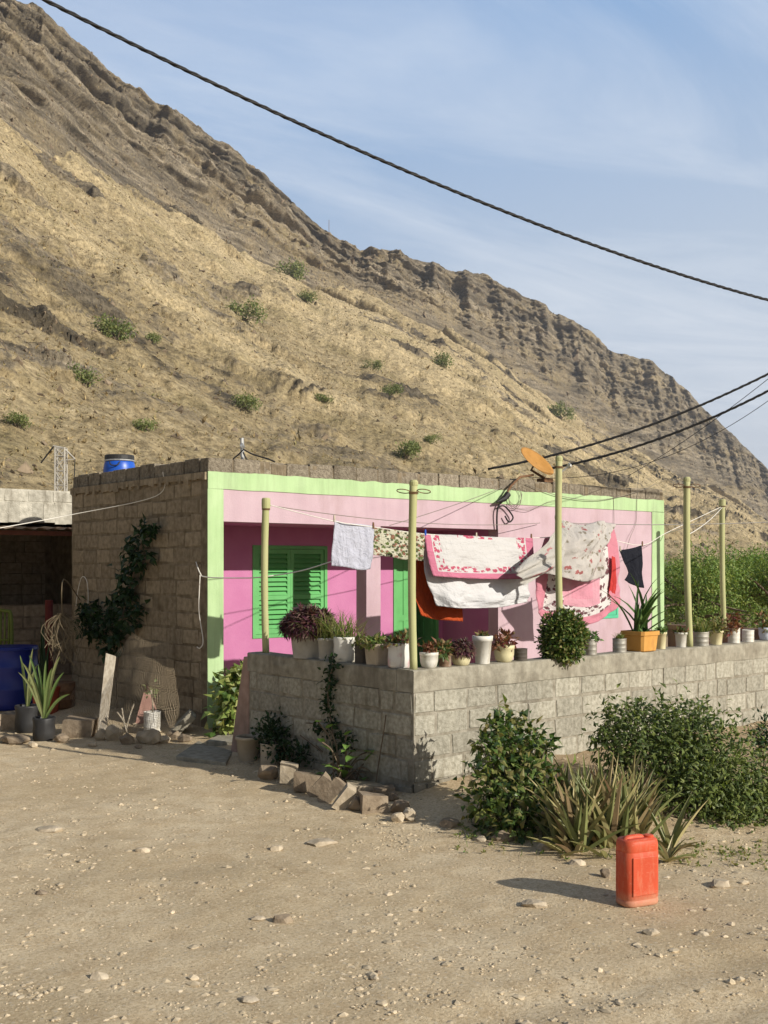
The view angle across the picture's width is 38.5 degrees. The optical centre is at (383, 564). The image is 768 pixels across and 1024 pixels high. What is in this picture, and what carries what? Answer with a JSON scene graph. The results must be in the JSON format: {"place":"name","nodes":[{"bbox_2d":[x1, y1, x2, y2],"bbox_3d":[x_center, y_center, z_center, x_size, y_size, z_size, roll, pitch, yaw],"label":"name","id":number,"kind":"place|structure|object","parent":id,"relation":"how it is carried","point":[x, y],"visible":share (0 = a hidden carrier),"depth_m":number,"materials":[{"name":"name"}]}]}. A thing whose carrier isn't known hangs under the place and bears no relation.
{"place":"outdoors","nodes":[
{"label":"outdoors","id":0,"kind":"place"},
{"bbox_2d":[40,445,74,490],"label":"lattice mast","id":1,"kind":"object","parent":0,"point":[65,460],"visible":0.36,"depth_m":46.97,"materials":[{"name":"metal"}]},
{"bbox_2d":[0,0,767,567],"bbox_3d":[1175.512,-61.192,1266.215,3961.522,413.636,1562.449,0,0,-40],"label":"mountain","id":2,"kind":"structure","parent":0,"point":[238,374],"depth_m":354.22,"materials":[{"name":"brown stone"}]},
{"bbox_2d":[2,406,32,428],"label":"hill shrub","id":3,"kind":"object","parent":2,"relation":"on","point":[20,419],"visible":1,"depth_m":117.65,"materials":[{"name":"green plant"}]},
{"bbox_2d":[67,361,104,386],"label":"hill shrub","id":4,"kind":"object","parent":2,"relation":"on","point":[85,377],"visible":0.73,"depth_m":147.49,"materials":[{"name":"green plant"}]},
{"bbox_2d":[93,312,138,342],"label":"hill shrub","id":5,"kind":"object","parent":2,"relation":"on","point":[113,330],"visible":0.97,"depth_m":192.56,"materials":[{"name":"green plant"}]},
{"bbox_2d":[131,416,160,431],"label":"hill shrub","id":6,"kind":"object","parent":2,"relation":"on","point":[139,425],"visible":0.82,"depth_m":139.85,"materials":[{"name":"green plant"}]},
{"bbox_2d":[224,294,268,323],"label":"hill shrub","id":7,"kind":"object","parent":2,"relation":"on","point":[252,313],"visible":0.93,"depth_m":313.68,"materials":[{"name":"green plant"}]},
{"bbox_2d":[230,388,262,411],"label":"hill shrub","id":8,"kind":"object","parent":2,"relation":"on","point":[248,402],"visible":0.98,"depth_m":192.29,"materials":[{"name":"green plant"}]},
{"bbox_2d":[273,257,309,279],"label":"hill shrub","id":9,"kind":"object","parent":2,"relation":"on","point":[293,271],"visible":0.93,"depth_m":501.76,"materials":[{"name":"green plant"}]},
{"bbox_2d":[0,10,766,552],"bbox_3d":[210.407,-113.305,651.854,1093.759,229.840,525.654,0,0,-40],"label":"dry grass","id":10,"kind":"structure","parent":2,"relation":"on","point":[84,440],"depth_m":235.51,"materials":[{"name":"plant"}]},
{"bbox_2d":[0,1,767,548],"bbox_3d":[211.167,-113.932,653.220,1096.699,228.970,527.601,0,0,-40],"label":"scree","id":11,"kind":"structure","parent":2,"relation":"on","point":[24,467],"depth_m":491.23,"materials":[{"name":"stone"}]},
{"bbox_2d":[390,439,423,458],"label":"hill shrub","id":12,"kind":"object","parent":2,"relation":"on","point":[409,449],"visible":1,"depth_m":204.15,"materials":[{"name":"green plant"}]},
{"bbox_2d":[548,400,577,419],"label":"hill shrub","id":13,"kind":"object","parent":2,"relation":"on","point":[559,409],"visible":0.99,"depth_m":604.01,"materials":[{"name":"green plant"}]},
{"bbox_2d":[0,577,767,1023],"bbox_3d":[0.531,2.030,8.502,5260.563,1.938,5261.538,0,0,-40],"label":"ground","id":14,"kind":"structure","parent":0,"point":[490,893],"depth_m":6.58,"materials":[{"name":"gravel"}]},
{"bbox_2d":[0,609,13,644],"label":"plastic chair","id":15,"kind":"object","parent":14,"relation":"on","point":[10,639],"visible":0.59,"depth_m":16.48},
{"bbox_2d":[0,711,15,730],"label":"rubble stone","id":16,"kind":"object","parent":14,"relation":"on","point":[8,721],"visible":0.47,"depth_m":13.60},
{"bbox_2d":[0,734,29,743],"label":"rubble stone","id":17,"kind":"object","parent":14,"relation":"on","point":[15,739],"visible":1,"depth_m":12.66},
{"bbox_2d":[0,644,38,710],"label":"water barrel","id":18,"kind":"object","parent":14,"relation":"on","point":[12,695],"visible":0.68,"depth_m":15.48,"materials":[{"name":"blue plastic"}]},
{"bbox_2d":[15,649,41,732],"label":"palm seedling","id":19,"kind":"object","parent":14,"relation":"on","point":[27,712],"visible":0.78,"depth_m":13.40,"materials":[{"name":"black plastic"}]},
{"bbox_2d":[0,488,71,675],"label":"shed","id":20,"kind":"structure","parent":14,"relation":"on","point":[35,564],"depth_m":18.75,"materials":[{"name":"grey concrete"}]},
{"bbox_2d":[36,624,49,684],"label":"tall leaf plant","id":21,"kind":"object","parent":14,"relation":"on","point":[43,658],"visible":0.55,"depth_m":15.66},
{"bbox_2d":[18,656,68,740],"bbox_3d":[-4.005,1.567,12.928,0.648,0.998,0.266,0,0,-4],"label":"palm seedling","id":22,"kind":"object","parent":14,"relation":"on","point":[44,726],"visible":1,"depth_m":12.90,"materials":[{"name":"green plant"}]},
{"bbox_2d":[45,600,52,677],"bbox_3d":[-4.995,1.233,16.400,0.111,1.422,0.111,0,0,-18],"label":"red post","id":23,"kind":"object","parent":14,"relation":"on","point":[48,609],"visible":0.46,"depth_m":16.35,"materials":[{"name":"paint"}]},
{"bbox_2d":[52,681,75,708],"bbox_3d":[-4.434,1.782,15.100,0.396,0.352,0.396,0,0,-40],"label":"brown barrel","id":24,"kind":"object","parent":14,"relation":"on","point":[66,687],"visible":0.53,"depth_m":14.96,"materials":[{"name":"metal"}]},
{"bbox_2d":[61,715,98,737],"bbox_3d":[-3.645,1.958,13.213,0.424,0.258,0.307,0,0,7],"label":"rubble stone","id":25,"kind":"object","parent":14,"relation":"on","point":[78,726],"visible":0.76,"depth_m":13.07,"materials":[{"name":"stone"}]},
{"bbox_2d":[98,653,115,729],"bbox_3d":[-3.333,1.577,13.211,0.124,1.003,0.488,0,0,0],"label":"plank","id":26,"kind":"object","parent":14,"relation":"on","point":[109,669],"visible":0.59,"depth_m":13.24,"materials":[{"name":"grey wood"}]},
{"bbox_2d":[105,724,123,740],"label":"rubble stone","id":27,"kind":"object","parent":14,"relation":"on","point":[110,732],"visible":0.79,"depth_m":12.80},
{"bbox_2d":[70,635,179,735],"bbox_3d":[-3.388,1.529,13.699,0.893,1.332,3.046,0,0,-40],"label":"draped net","id":28,"kind":"object","parent":14,"relation":"on","point":[139,665],"visible":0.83,"depth_m":12.97,"materials":[{"name":"brown"}]},
{"bbox_2d":[135,685,156,723],"bbox_3d":[-2.902,1.775,13.495,0.239,0.595,0.365,0,0,19],"label":"broken tile","id":29,"kind":"object","parent":14,"relation":"on","point":[138,721],"visible":0.29,"depth_m":13.55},
{"bbox_2d":[136,729,160,743],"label":"rubble stone","id":30,"kind":"object","parent":14,"relation":"on","point":[151,736],"visible":0.96,"depth_m":12.52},
{"bbox_2d":[143,679,160,730],"bbox_3d":[-2.759,1.671,13.017,0.235,0.648,0.206,0,0,-40],"label":"tin","id":31,"kind":"object","parent":14,"relation":"on","point":[150,717],"visible":0.6,"depth_m":12.96,"materials":[{"name":"white metal"}]},
{"bbox_2d":[169,709,195,733],"bbox_3d":[-2.380,1.881,12.984,0.340,0.346,0.212,0,0,0],"label":"concrete slab","id":32,"kind":"object","parent":14,"relation":"on","point":[184,721],"depth_m":12.89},
{"bbox_2d":[176,741,231,765],"bbox_3d":[-1.913,2.075,11.972,0.572,0.140,1.620,0,0,-2],"label":"doorstep","id":33,"kind":"object","parent":14,"relation":"on","point":[198,752],"visible":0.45,"depth_m":11.58,"materials":[{"name":"concrete"}]},
{"bbox_2d":[206,733,232,745],"bbox_3d":[-1.744,2.005,12.434,0.368,0.120,0.590,0,0,9],"label":"threshold","id":34,"kind":"object","parent":14,"relation":"on","point":[220,740],"visible":0.31,"depth_m":12.19,"materials":[{"name":"concrete"}]},
{"bbox_2d":[201,658,242,737],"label":"croton bush","id":35,"kind":"object","parent":14,"relation":"on","point":[226,696],"visible":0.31,"depth_m":12.63,"materials":[{"name":"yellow plant"}]},
{"bbox_2d":[235,734,260,761],"bbox_3d":[-1.408,1.897,11.379,0.260,0.257,0.261,0,0,-40],"label":"bucket","id":36,"kind":"object","parent":14,"relation":"on","point":[247,749],"visible":0.88,"depth_m":11.29,"materials":[{"name":"plastic"}]},
{"bbox_2d":[257,765,277,779],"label":"rubble stone","id":37,"kind":"object","parent":14,"relation":"on","point":[267,772],"visible":1,"depth_m":10.42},
{"bbox_2d":[250,715,290,766],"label":"potted plant","id":38,"kind":"object","parent":14,"relation":"on","point":[264,761],"visible":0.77,"depth_m":10.95,"materials":[{"name":"plant"}]},
{"bbox_2d":[251,706,317,767],"bbox_3d":[-0.940,1.740,10.898,0.599,0.632,0.954,0,0,-40],"label":"dark weed","id":39,"kind":"object","parent":14,"relation":"on","point":[284,753],"visible":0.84,"depth_m":10.84,"materials":[{"name":"green plant"}]},
{"bbox_2d":[280,761,297,784],"bbox_3d":[-0.884,1.960,10.298,0.176,0.241,0.142,0,0,0],"label":"rubble stone","id":40,"kind":"object","parent":14,"relation":"on","point":[288,770],"visible":0.78,"depth_m":10.23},
{"bbox_2d":[293,771,321,792],"bbox_3d":[-0.689,1.970,9.991,0.266,0.225,0.236,0,0,-6],"label":"rubble stone","id":41,"kind":"object","parent":14,"relation":"on","point":[303,782],"visible":0.69,"depth_m":9.88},
{"bbox_2d":[306,771,331,796],"bbox_3d":[-0.566,1.953,9.718,0.232,0.249,0.086,0,0,9],"label":"rubble stone","id":42,"kind":"object","parent":14,"relation":"on","point":[320,785],"visible":0.92,"depth_m":9.68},
{"bbox_2d":[317,777,345,802],"bbox_3d":[-0.447,1.949,9.487,0.250,0.263,0.093,0,0,10],"label":"rubble stone","id":43,"kind":"object","parent":14,"relation":"on","point":[332,790],"visible":0.83,"depth_m":9.44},
{"bbox_2d":[331,782,355,809],"bbox_3d":[-0.336,1.950,9.229,0.217,0.240,0.093,0,0,-6],"label":"rubble stone","id":44,"kind":"object","parent":14,"relation":"on","point":[345,796],"visible":0.94,"depth_m":9.19,"materials":[{"name":"stone"}]},
{"bbox_2d":[315,720,374,782],"bbox_3d":[-0.312,1.741,10.016,0.643,0.630,0.363,0,0,-1],"label":"broad leaf plant","id":45,"kind":"object","parent":14,"relation":"on","point":[344,773],"visible":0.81,"depth_m":10.06,"materials":[{"name":"green plant"}]},
{"bbox_2d":[346,780,381,793],"bbox_3d":[-0.160,1.995,9.866,0.321,0.093,0.268,0,0,-13],"label":"rubble stone","id":46,"kind":"object","parent":14,"relation":"on","point":[367,786],"visible":0.39,"depth_m":9.79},
{"bbox_2d":[70,458,663,727],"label":"house","id":47,"kind":"structure","parent":14,"relation":"on","point":[205,514],"depth_m":14.93,"materials":[{"name":"pink paint"}]},
{"bbox_2d":[41,579,82,665],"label":"dry vine","id":48,"kind":"object","parent":47,"relation":"hanging from","point":[60,616],"visible":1,"depth_m":14.58,"materials":[{"name":"plant"}]},
{"bbox_2d":[70,513,161,708],"bbox_3d":[-3.612,0.692,14.687,0.446,2.750,2.428,0,0,-40],"label":"wall creeper","id":49,"kind":"object","parent":47,"relation":"attached to","point":[119,630],"depth_m":14.44,"materials":[{"name":"green plant"}]},
{"bbox_2d":[103,454,134,471],"bbox_3d":[-3.837,-1.325,15.955,0.462,0.530,0.462,0,0,-40],"label":"roof drum","id":50,"kind":"object","parent":47,"relation":"on","point":[112,462],"visible":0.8,"depth_m":15.77,"materials":[{"name":"blue plastic"}]},
{"bbox_2d":[252,545,326,638],"bbox_3d":[-1.327,0.365,15.377,1.270,1.270,0.102,0,0,-40],"label":"window","id":51,"kind":"structure","parent":47,"relation":"in","point":[305,587],"depth_m":15.31,"materials":[{"name":"green paint"}]},
{"bbox_2d":[393,557,438,666],"bbox_3d":[0.357,0.850,17.017,0.920,2.180,0.442,0,0,-40],"label":"door","id":52,"kind":"structure","parent":47,"relation":"in","point":[427,628],"depth_m":16.76,"materials":[{"name":"green paint"}]},
{"bbox_2d":[496,474,554,529],"bbox_3d":[2.155,-0.955,16.627,1.413,0.879,0.144,0,0,-45],"label":"service bracket","id":53,"kind":"object","parent":47,"relation":"attached to","point":[505,496],"visible":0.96,"depth_m":16.31,"materials":[{"name":"metal"}]},
{"bbox_2d":[521,447,553,482],"bbox_3d":[2.368,-1.559,16.990,0.625,0.549,0.450,0,0,-40],"label":"satellite dish","id":54,"kind":"object","parent":47,"relation":"on","point":[536,460],"visible":1,"depth_m":17.06,"materials":[{"name":"metal"}]},
{"bbox_2d":[358,790,387,813],"bbox_3d":[-0.094,1.983,9.164,0.224,0.184,0.191,0,0,-12],"label":"rubble stone","id":55,"kind":"object","parent":14,"relation":"on","point":[371,802],"visible":0.96,"depth_m":9.08,"materials":[{"name":"stone"}]},
{"bbox_2d":[231,639,767,793],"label":"yard wall","id":56,"kind":"structure","parent":14,"relation":"on","point":[432,725],"depth_m":10.71,"materials":[{"name":"concrete"}]},
{"bbox_2d":[261,498,269,652],"bbox_3d":[-1.239,0.119,11.525,0.095,1.645,0.094,0,0,-40],"label":"line pole","id":57,"kind":"object","parent":56,"relation":"on","point":[264,573],"visible":1,"depth_m":11.49,"materials":[{"name":"yellow paint"}]},
{"bbox_2d":[275,602,337,658],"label":"potted plant","id":58,"kind":"object","parent":56,"relation":"on","point":[304,641],"visible":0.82,"depth_m":10.80,"materials":[{"name":"purple plant"}]},
{"bbox_2d":[302,611,350,659],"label":"potted plant","id":59,"kind":"object","parent":56,"relation":"on","point":[325,644],"visible":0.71,"depth_m":10.65,"materials":[{"name":"green plant"}]},
{"bbox_2d":[308,652,358,778],"bbox_3d":[-0.469,1.531,10.336,0.282,1.430,0.697,0,0,-40],"label":"climbing plant","id":60,"kind":"object","parent":56,"relation":"attached to","point":[330,685],"visible":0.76,"depth_m":10.41,"materials":[{"name":"green plant"}]},
{"bbox_2d":[318,603,372,661],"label":"potted plant","id":61,"kind":"object","parent":56,"relation":"on","point":[343,640],"visible":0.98,"depth_m":10.43,"materials":[{"name":"green plant"}]},
{"bbox_2d":[349,632,366,663],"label":"potted plant","id":62,"kind":"object","parent":56,"relation":"on","point":[360,657],"visible":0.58,"depth_m":10.25,"materials":[{"name":"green plant"}]},
{"bbox_2d":[357,631,391,665],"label":"potted plant","id":63,"kind":"object","parent":56,"relation":"on","point":[376,654],"visible":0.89,"depth_m":10.04,"materials":[{"name":"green plant"}]},
{"bbox_2d":[379,628,421,667],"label":"potted plant","id":64,"kind":"object","parent":56,"relation":"on","point":[398,651],"visible":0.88,"depth_m":9.80,"materials":[{"name":"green plant"}]},
{"bbox_2d":[396,480,430,669],"bbox_3d":[0.262,0.096,9.705,0.304,1.690,0.121,0,0,0],"label":"line pole","id":65,"kind":"object","parent":56,"relation":"on","point":[413,492],"visible":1,"depth_m":9.68,"materials":[{"name":"yellow paint"}]},
{"bbox_2d":[419,640,438,667],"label":"potted plant","id":66,"kind":"object","parent":56,"relation":"on","point":[428,654],"visible":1,"depth_m":9.80,"materials":[{"name":"white plant"}]},
{"bbox_2d":[432,637,456,666],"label":"potted plant","id":67,"kind":"object","parent":56,"relation":"on","point":[443,650],"visible":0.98,"depth_m":9.92,"materials":[{"name":"green plant"}]},
{"bbox_2d":[450,637,476,665],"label":"potted plant","id":68,"kind":"object","parent":56,"relation":"on","point":[464,648],"visible":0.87,"depth_m":10.03,"materials":[{"name":"purple plant"}]},
{"bbox_2d":[472,629,492,663],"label":"potted plant","id":69,"kind":"object","parent":56,"relation":"on","point":[482,640],"visible":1,"depth_m":10.22,"materials":[{"name":"white plant"}]},
{"bbox_2d":[491,626,518,661],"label":"potted plant","id":70,"kind":"object","parent":56,"relation":"on","point":[502,648],"visible":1,"depth_m":10.40,"materials":[{"name":"beige plant"}]},
{"bbox_2d":[555,456,562,609],"bbox_3d":[1.755,-0.074,10.993,0.105,2.030,0.086,0,0,-40],"label":"line pole","id":71,"kind":"object","parent":56,"relation":"on","point":[558,529],"visible":0.86,"depth_m":10.97,"materials":[{"name":"yellow paint"}]},
{"bbox_2d":[532,607,590,667],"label":"potted plant","id":72,"kind":"object","parent":56,"relation":"on","point":[563,633],"visible":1,"depth_m":10.77,"materials":[{"name":"green plant"}]},
{"bbox_2d":[584,629,603,654],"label":"potted plant","id":73,"kind":"object","parent":56,"relation":"on","point":[592,646],"visible":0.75,"depth_m":11.24,"materials":[{"name":"grey plant"}]},
{"bbox_2d":[612,632,626,652],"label":"potted plant","id":74,"kind":"object","parent":56,"relation":"on","point":[619,643],"visible":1,"depth_m":11.55,"materials":[{"name":"grey plant"}]},
{"bbox_2d":[602,573,682,651],"bbox_3d":[2.813,0.494,11.873,0.875,0.855,1.044,0,0,-40],"label":"potted plant","id":75,"kind":"object","parent":56,"relation":"on","point":[641,636],"visible":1,"depth_m":11.76,"materials":[{"name":"green plant"}]},
{"bbox_2d":[655,625,667,648],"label":"potted plant","id":76,"kind":"object","parent":56,"relation":"on","point":[661,641],"visible":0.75,"depth_m":12.03,"materials":[{"name":"beige plant"}]},
{"bbox_2d":[670,625,689,646],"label":"potted plant","id":77,"kind":"object","parent":56,"relation":"on","point":[680,633],"visible":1,"depth_m":12.28,"materials":[{"name":"white plant"}]},
{"bbox_2d":[673,477,700,646],"bbox_3d":[3.412,-0.025,12.397,0.306,1.933,0.134,0,0,0],"label":"line pole","id":78,"kind":"object","parent":56,"relation":"on","point":[686,484],"visible":1,"depth_m":12.38,"materials":[{"name":"yellow paint"}]},
{"bbox_2d":[692,618,717,645],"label":"potted plant","id":79,"kind":"object","parent":56,"relation":"on","point":[700,635],"visible":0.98,"depth_m":12.51,"materials":[{"name":"grey plant"}]},
{"bbox_2d":[707,615,730,644],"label":"potted plant","id":80,"kind":"object","parent":56,"relation":"on","point":[716,634],"visible":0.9,"depth_m":12.71,"materials":[{"name":"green plant"}]},
{"bbox_2d":[722,611,747,642],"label":"potted plant","id":81,"kind":"object","parent":56,"relation":"on","point":[734,628],"visible":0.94,"depth_m":12.95,"materials":[{"name":"white plant"}]},
{"bbox_2d":[753,605,767,640],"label":"potted plant","id":82,"kind":"object","parent":56,"relation":"on","point":[763,630],"visible":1,"depth_m":13.40,"materials":[{"name":"green plant"}]},
{"bbox_2d":[451,693,575,844],"bbox_3d":[1.026,1.641,8.667,1.025,1.139,1.293,0,0,32],"label":"leafy bush","id":83,"kind":"object","parent":14,"relation":"on","point":[506,794],"visible":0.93,"depth_m":8.61,"materials":[{"name":"green plant"}]},
{"bbox_2d":[450,815,767,870],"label":"weeds","id":84,"kind":"object","parent":14,"relation":"on","point":[611,856],"visible":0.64,"depth_m":7.88,"materials":[{"name":"green plant"}]},
{"bbox_2d":[520,747,708,857],"bbox_3d":[1.620,1.724,8.286,1.350,0.672,1.589,0,0,-7],"label":"aloe clump","id":85,"kind":"object","parent":14,"relation":"on","point":[598,809],"visible":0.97,"depth_m":7.96,"materials":[{"name":"green plant"}]},
{"bbox_2d":[616,833,657,907],"bbox_3d":[1.542,1.848,6.698,0.256,0.421,0.163,0,0,-24],"label":"jerrycan","id":86,"kind":"object","parent":14,"relation":"on","point":[636,870],"visible":1,"depth_m":6.62,"materials":[{"name":"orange plastic"}]},
{"bbox_2d":[576,679,767,832],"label":"tangled shrub","id":87,"kind":"object","parent":14,"relation":"on","point":[720,789],"visible":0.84,"depth_m":9.04,"materials":[{"name":"green plant"}]},
{"bbox_2d":[658,834,696,861],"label":"aloe shoot","id":88,"kind":"object","parent":14,"relation":"on","point":[669,854],"visible":0.83,"depth_m":7.59,"materials":[{"name":"green plant"}]},
{"bbox_2d":[667,624,759,646],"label":"side wall","id":89,"kind":"structure","parent":14,"relation":"on","point":[671,639],"depth_m":18.69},
{"bbox_2d":[719,499,726,626],"bbox_3d":[5.617,-0.019,18.228,0.147,2.142,0.110,0,0,-40],"label":"line pole","id":90,"kind":"object","parent":89,"relation":"on","point":[722,503],"visible":0.94,"depth_m":18.20,"materials":[{"name":"yellow paint"}]},
{"bbox_2d":[270,505,720,545],"bbox_3d":[2.359,-0.621,14.658,9.527,0.685,0.559,0,0,-44],"label":"washing line","id":91,"kind":"object","parent":90,"relation":"attached to","point":[434,534],"visible":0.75,"depth_m":12.07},
{"bbox_2d":[331,520,373,569],"bbox_3d":[-0.328,-0.212,11.840,0.535,0.533,0.045,0,0,-32],"label":"towel","id":92,"kind":"object","parent":91,"relation":"hanging from","point":[352,546],"visible":1,"depth_m":11.83,"materials":[{"name":"white fabric"}]},
{"bbox_2d":[373,528,424,560],"bbox_3d":[0.174,-0.230,12.224,0.758,0.369,0.059,0,0,-40],"label":"cloth","id":93,"kind":"object","parent":91,"relation":"hanging from","point":[391,543],"visible":0.85,"depth_m":12.17,"materials":[{"name":"fabric"}]},
{"bbox_2d":[416,561,462,620],"bbox_3d":[0.636,0.156,12.873,0.844,1.037,0.093,0,0,-40],"label":"cloth","id":94,"kind":"object","parent":91,"relation":"hanging from","point":[427,606],"visible":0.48,"depth_m":12.75,"materials":[{"name":"fabric"}]},
{"bbox_2d":[424,543,529,607],"bbox_3d":[1.194,0.113,13.090,1.891,0.793,0.214,0,0,-44],"label":"sheet","id":95,"kind":"object","parent":91,"relation":"hanging from","point":[452,592],"visible":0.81,"depth_m":12.96,"materials":[{"name":"white fabric"}]},
{"bbox_2d":[425,534,533,578],"bbox_3d":[1.215,-0.091,13.062,1.943,0.521,0.165,0,0,-43],"label":"tablecloth","id":96,"kind":"object","parent":91,"relation":"hanging from","point":[466,556],"visible":0.91,"depth_m":12.93,"materials":[{"name":"white fabric"}]},
{"bbox_2d":[515,520,567,584],"bbox_3d":[2.003,-0.212,13.508,0.260,0.911,1.488,0,0,29],"label":"cloth","id":97,"kind":"object","parent":91,"relation":"hanging from","point":[534,566],"visible":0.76,"depth_m":13.32,"materials":[{"name":"fabric"}]},
{"bbox_2d":[535,530,620,624],"bbox_3d":[2.588,0.111,14.503,1.955,1.382,0.187,0,0,-45],"label":"cloth","id":98,"kind":"object","parent":91,"relation":"hanging from","point":[590,602],"visible":0.43,"depth_m":14.57,"materials":[{"name":"fabric"}]},
{"bbox_2d":[546,520,615,581],"bbox_3d":[2.631,-0.188,14.297,0.345,0.810,1.760,0,0,44],"label":"cloth","id":99,"kind":"object","parent":91,"relation":"hanging from","point":[583,556],"visible":0.92,"depth_m":14.11,"materials":[{"name":"fabric"}]},
{"bbox_2d":[619,545,643,587],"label":"shorts","id":100,"kind":"object","parent":91,"relation":"hanging from","point":[632,558],"visible":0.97,"depth_m":15.62,"materials":[{"name":"black fabric"}]},
{"bbox_2d":[664,533,767,627],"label":"bush","id":101,"kind":"object","parent":14,"relation":"on","point":[704,580],"visible":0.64,"depth_m":29.41,"materials":[{"name":"green plant"}]},
{"bbox_2d":[664,537,767,627],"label":"acacia tree","id":102,"kind":"object","parent":14,"relation":"on","point":[755,557],"visible":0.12,"depth_m":33.35,"materials":[{"name":"green plant"}]},
{"bbox_2d":[701,548,767,609],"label":"acacia tree","id":103,"kind":"object","parent":14,"relation":"on","point":[758,582],"visible":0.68,"depth_m":30.61,"materials":[{"name":"green plant"}]},
{"bbox_2d":[737,704,767,766],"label":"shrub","id":104,"kind":"object","parent":14,"relation":"on","point":[759,742],"visible":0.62,"depth_m":10.54,"materials":[{"name":"green plant"}]},
{"bbox_2d":[16,0,767,468],"label":"sky","id":105,"kind":"structure","parent":0,"point":[638,129],"materials":[{"name":"blue"}]},
{"bbox_2d":[42,0,767,300],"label":"power cable","id":106,"kind":"object","parent":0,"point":[133,44],"visible":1,"depth_m":10.67,"materials":[{"name":"rubber"}]},
{"bbox_2d":[488,373,767,469],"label":"power cable","id":107,"kind":"object","parent":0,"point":[649,425],"visible":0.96,"depth_m":19.12,"materials":[{"name":"rubber"}]},
{"bbox_2d":[552,390,767,468],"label":"power cable","id":108,"kind":"object","parent":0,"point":[675,432],"visible":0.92,"depth_m":19.25,"materials":[{"name":"rubber"}]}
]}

